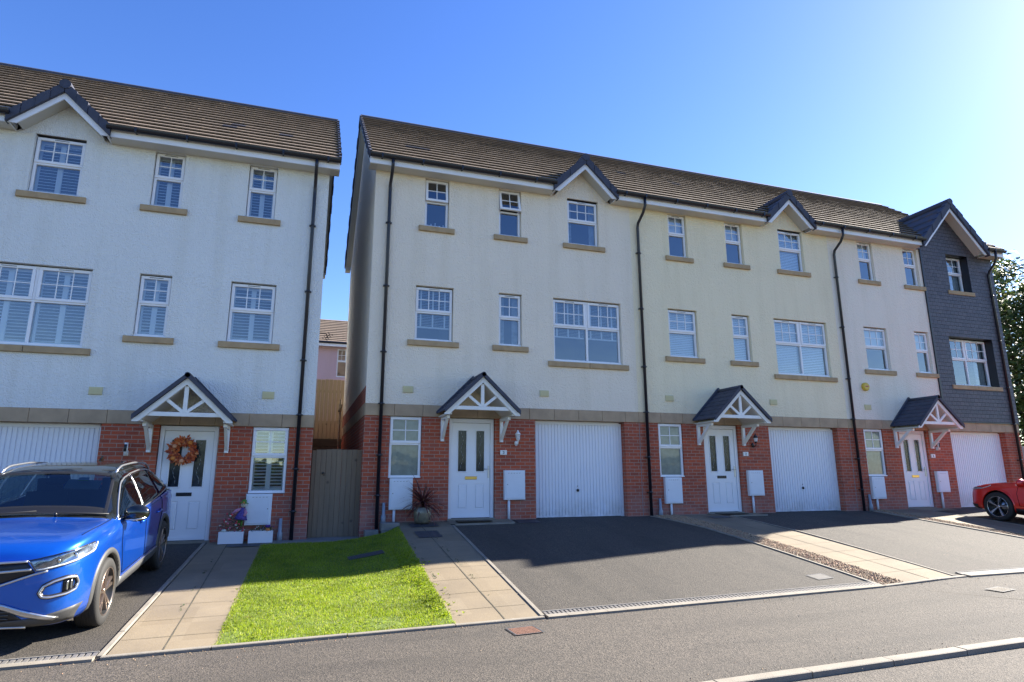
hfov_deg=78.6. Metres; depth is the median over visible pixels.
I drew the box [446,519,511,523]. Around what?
garden path
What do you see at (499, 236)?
window
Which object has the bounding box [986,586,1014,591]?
access cover
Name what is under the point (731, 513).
doormat
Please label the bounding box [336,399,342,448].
garden post
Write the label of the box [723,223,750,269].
window
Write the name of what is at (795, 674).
kerb
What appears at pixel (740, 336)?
window
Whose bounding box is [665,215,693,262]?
window
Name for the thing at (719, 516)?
access cover
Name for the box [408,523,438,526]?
access cover
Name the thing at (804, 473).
garage door
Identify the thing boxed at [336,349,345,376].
window
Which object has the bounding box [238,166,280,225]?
window
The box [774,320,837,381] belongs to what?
window
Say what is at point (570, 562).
driveway
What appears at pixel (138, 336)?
window
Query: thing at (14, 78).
terraced house
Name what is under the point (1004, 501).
parked car
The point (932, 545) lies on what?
driveway
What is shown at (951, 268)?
window
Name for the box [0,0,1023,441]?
sky
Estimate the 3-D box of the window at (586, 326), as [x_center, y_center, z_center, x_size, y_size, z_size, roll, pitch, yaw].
[1.785,-0.137,14.942,2.070,1.635,0.270,4,-13,-18]
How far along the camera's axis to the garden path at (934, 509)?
16.88 m
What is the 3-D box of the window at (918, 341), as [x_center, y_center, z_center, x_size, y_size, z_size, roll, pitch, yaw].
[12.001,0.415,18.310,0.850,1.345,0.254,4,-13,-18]
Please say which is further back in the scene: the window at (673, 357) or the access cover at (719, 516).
the window at (673, 357)
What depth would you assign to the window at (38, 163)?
12.05 m
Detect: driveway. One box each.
[0,543,201,659]
[452,516,866,617]
[728,511,1023,575]
[939,507,1023,524]
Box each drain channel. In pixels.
[0,651,99,670]
[542,581,885,618]
[955,567,1023,576]
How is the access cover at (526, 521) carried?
on the driveway at (570, 562)
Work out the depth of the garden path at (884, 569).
10.91 m
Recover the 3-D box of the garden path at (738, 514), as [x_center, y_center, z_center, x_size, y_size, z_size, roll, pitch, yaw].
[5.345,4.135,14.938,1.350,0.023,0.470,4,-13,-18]
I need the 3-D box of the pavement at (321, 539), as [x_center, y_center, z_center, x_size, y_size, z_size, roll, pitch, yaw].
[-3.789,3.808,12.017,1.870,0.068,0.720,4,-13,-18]
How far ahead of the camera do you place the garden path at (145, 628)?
7.60 m
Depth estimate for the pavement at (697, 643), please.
6.13 m
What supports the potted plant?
on the garden path at (447, 569)
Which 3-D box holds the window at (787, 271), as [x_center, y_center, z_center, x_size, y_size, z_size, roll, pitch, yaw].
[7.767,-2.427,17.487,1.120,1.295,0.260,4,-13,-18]
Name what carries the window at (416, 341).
in the terraced house at (484, 281)
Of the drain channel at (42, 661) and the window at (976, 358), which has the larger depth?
the window at (976, 358)
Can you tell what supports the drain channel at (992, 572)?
on the pavement at (697, 643)
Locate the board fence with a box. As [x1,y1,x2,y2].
[313,379,344,438]
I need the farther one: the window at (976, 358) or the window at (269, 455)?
the window at (976, 358)
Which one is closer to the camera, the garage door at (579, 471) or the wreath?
the wreath
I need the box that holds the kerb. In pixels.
[703,637,1023,681]
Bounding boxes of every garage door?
[0,422,101,472]
[535,421,623,517]
[768,427,840,511]
[950,432,1006,506]
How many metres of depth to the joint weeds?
9.08 m
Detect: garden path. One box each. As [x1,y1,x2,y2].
[107,541,261,654]
[399,521,538,623]
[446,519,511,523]
[680,514,950,581]
[712,513,759,515]
[889,509,1023,533]
[913,508,954,510]
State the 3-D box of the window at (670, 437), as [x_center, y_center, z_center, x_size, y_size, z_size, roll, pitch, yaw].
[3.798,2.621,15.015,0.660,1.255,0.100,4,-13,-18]
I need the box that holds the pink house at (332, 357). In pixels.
[315,319,347,412]
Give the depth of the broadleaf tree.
27.75 m
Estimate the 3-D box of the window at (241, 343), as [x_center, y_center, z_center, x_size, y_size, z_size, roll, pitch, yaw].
[-5.245,-0.481,12.622,1.130,1.345,0.292,4,-13,-18]
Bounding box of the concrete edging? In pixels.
[96,510,1023,660]
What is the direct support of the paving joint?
on the garden path at (145, 628)
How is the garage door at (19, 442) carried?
in the terraced house at (163, 257)
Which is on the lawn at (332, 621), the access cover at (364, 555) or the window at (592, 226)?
the access cover at (364, 555)
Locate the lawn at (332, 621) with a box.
[218,526,454,644]
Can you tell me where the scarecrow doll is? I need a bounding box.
[230,499,248,530]
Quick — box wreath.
[164,435,198,465]
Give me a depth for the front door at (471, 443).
13.42 m
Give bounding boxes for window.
[0,263,92,355]
[15,137,85,203]
[122,275,173,344]
[139,153,187,215]
[218,283,279,350]
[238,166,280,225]
[248,427,288,492]
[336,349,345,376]
[388,416,421,477]
[407,287,458,347]
[419,180,454,234]
[492,294,528,352]
[494,190,527,242]
[548,299,628,370]
[563,200,604,252]
[658,424,684,476]
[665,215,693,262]
[665,310,705,363]
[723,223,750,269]
[730,316,758,366]
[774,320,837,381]
[777,231,810,276]
[857,243,880,285]
[863,328,896,375]
[863,429,887,475]
[902,249,926,290]
[914,333,939,377]
[946,258,974,296]
[949,339,1002,390]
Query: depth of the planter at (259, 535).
11.53 m
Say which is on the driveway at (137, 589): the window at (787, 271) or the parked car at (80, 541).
the parked car at (80, 541)
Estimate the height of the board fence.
1.988 m
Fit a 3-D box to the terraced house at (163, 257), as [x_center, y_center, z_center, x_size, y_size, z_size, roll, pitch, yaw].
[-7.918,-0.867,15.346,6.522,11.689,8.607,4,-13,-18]
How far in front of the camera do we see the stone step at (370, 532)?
12.16 m
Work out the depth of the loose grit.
6.49 m
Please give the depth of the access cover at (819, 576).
9.29 m
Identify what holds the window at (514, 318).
in the terraced house at (484, 281)
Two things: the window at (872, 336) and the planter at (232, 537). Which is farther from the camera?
the window at (872, 336)
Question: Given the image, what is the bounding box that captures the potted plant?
[398,472,446,523]
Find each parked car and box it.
[0,456,170,629]
[973,479,1023,520]
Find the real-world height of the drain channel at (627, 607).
0.142 m
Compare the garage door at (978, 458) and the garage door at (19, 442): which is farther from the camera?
the garage door at (978, 458)
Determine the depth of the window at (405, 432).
13.04 m
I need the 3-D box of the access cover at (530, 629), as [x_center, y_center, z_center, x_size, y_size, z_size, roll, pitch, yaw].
[0.138,3.110,6.724,0.336,0.011,0.316,5,-13,-21]
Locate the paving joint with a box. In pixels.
[128,510,1022,649]
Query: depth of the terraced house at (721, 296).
16.27 m
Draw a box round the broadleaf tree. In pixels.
[991,250,1023,445]
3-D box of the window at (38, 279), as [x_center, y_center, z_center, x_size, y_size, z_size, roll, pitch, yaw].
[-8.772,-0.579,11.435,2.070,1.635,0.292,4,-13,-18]
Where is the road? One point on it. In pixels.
(1003, 666)
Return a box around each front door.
[156,426,219,543]
[447,418,494,519]
[703,425,744,513]
[899,431,936,508]
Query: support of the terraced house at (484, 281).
on the ground at (555, 517)
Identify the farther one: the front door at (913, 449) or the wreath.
the front door at (913, 449)
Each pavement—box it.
[0,573,1023,681]
[262,536,358,544]
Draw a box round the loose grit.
[20,549,1021,681]
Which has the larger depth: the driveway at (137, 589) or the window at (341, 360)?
the window at (341, 360)
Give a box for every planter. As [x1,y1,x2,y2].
[217,513,244,543]
[248,525,273,542]
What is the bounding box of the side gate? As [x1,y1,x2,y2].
[307,449,361,537]
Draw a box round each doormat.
[455,520,491,521]
[715,513,748,514]
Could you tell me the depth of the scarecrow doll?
11.56 m
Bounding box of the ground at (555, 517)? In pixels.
[177,424,1016,648]
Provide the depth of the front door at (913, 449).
17.38 m
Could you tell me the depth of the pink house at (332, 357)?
32.98 m
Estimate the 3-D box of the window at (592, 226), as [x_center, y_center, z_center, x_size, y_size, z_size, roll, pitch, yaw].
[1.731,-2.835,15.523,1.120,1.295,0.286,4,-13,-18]
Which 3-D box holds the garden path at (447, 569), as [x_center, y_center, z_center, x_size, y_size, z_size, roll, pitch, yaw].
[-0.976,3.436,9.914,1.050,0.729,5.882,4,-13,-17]
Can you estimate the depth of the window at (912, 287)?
18.91 m
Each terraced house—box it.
[0,62,71,340]
[0,74,341,543]
[338,114,642,536]
[569,150,857,515]
[736,179,1023,510]
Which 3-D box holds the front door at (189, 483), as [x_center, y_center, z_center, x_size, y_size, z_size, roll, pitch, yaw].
[-6.087,2.669,11.625,1.040,2.160,0.150,4,-13,-18]
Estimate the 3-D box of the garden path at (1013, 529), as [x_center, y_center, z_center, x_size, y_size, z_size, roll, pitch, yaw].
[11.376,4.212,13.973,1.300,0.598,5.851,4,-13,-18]
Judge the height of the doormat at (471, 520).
0.014 m
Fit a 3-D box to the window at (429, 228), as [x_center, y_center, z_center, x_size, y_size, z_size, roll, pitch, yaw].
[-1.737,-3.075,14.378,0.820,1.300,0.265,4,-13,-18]
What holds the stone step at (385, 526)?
on the ground at (555, 517)
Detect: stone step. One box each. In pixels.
[363,529,378,536]
[379,522,399,532]
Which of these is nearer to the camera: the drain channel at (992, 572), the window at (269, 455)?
the drain channel at (992, 572)
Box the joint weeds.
[180,538,853,640]
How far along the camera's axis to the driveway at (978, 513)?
16.35 m
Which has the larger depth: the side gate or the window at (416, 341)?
the window at (416, 341)
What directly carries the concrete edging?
on the ground at (555, 517)
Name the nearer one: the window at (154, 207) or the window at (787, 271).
the window at (154, 207)
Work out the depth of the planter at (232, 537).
11.38 m
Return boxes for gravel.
[653,514,901,584]
[876,509,1023,536]
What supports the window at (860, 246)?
in the terraced house at (932, 416)
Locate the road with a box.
[790,647,1023,681]
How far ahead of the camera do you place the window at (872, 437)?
17.00 m
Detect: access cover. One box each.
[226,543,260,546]
[347,550,384,559]
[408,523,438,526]
[414,530,442,537]
[505,625,544,634]
[515,520,539,522]
[708,516,730,517]
[806,573,833,579]
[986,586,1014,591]
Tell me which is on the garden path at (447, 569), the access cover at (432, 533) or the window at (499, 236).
the access cover at (432, 533)

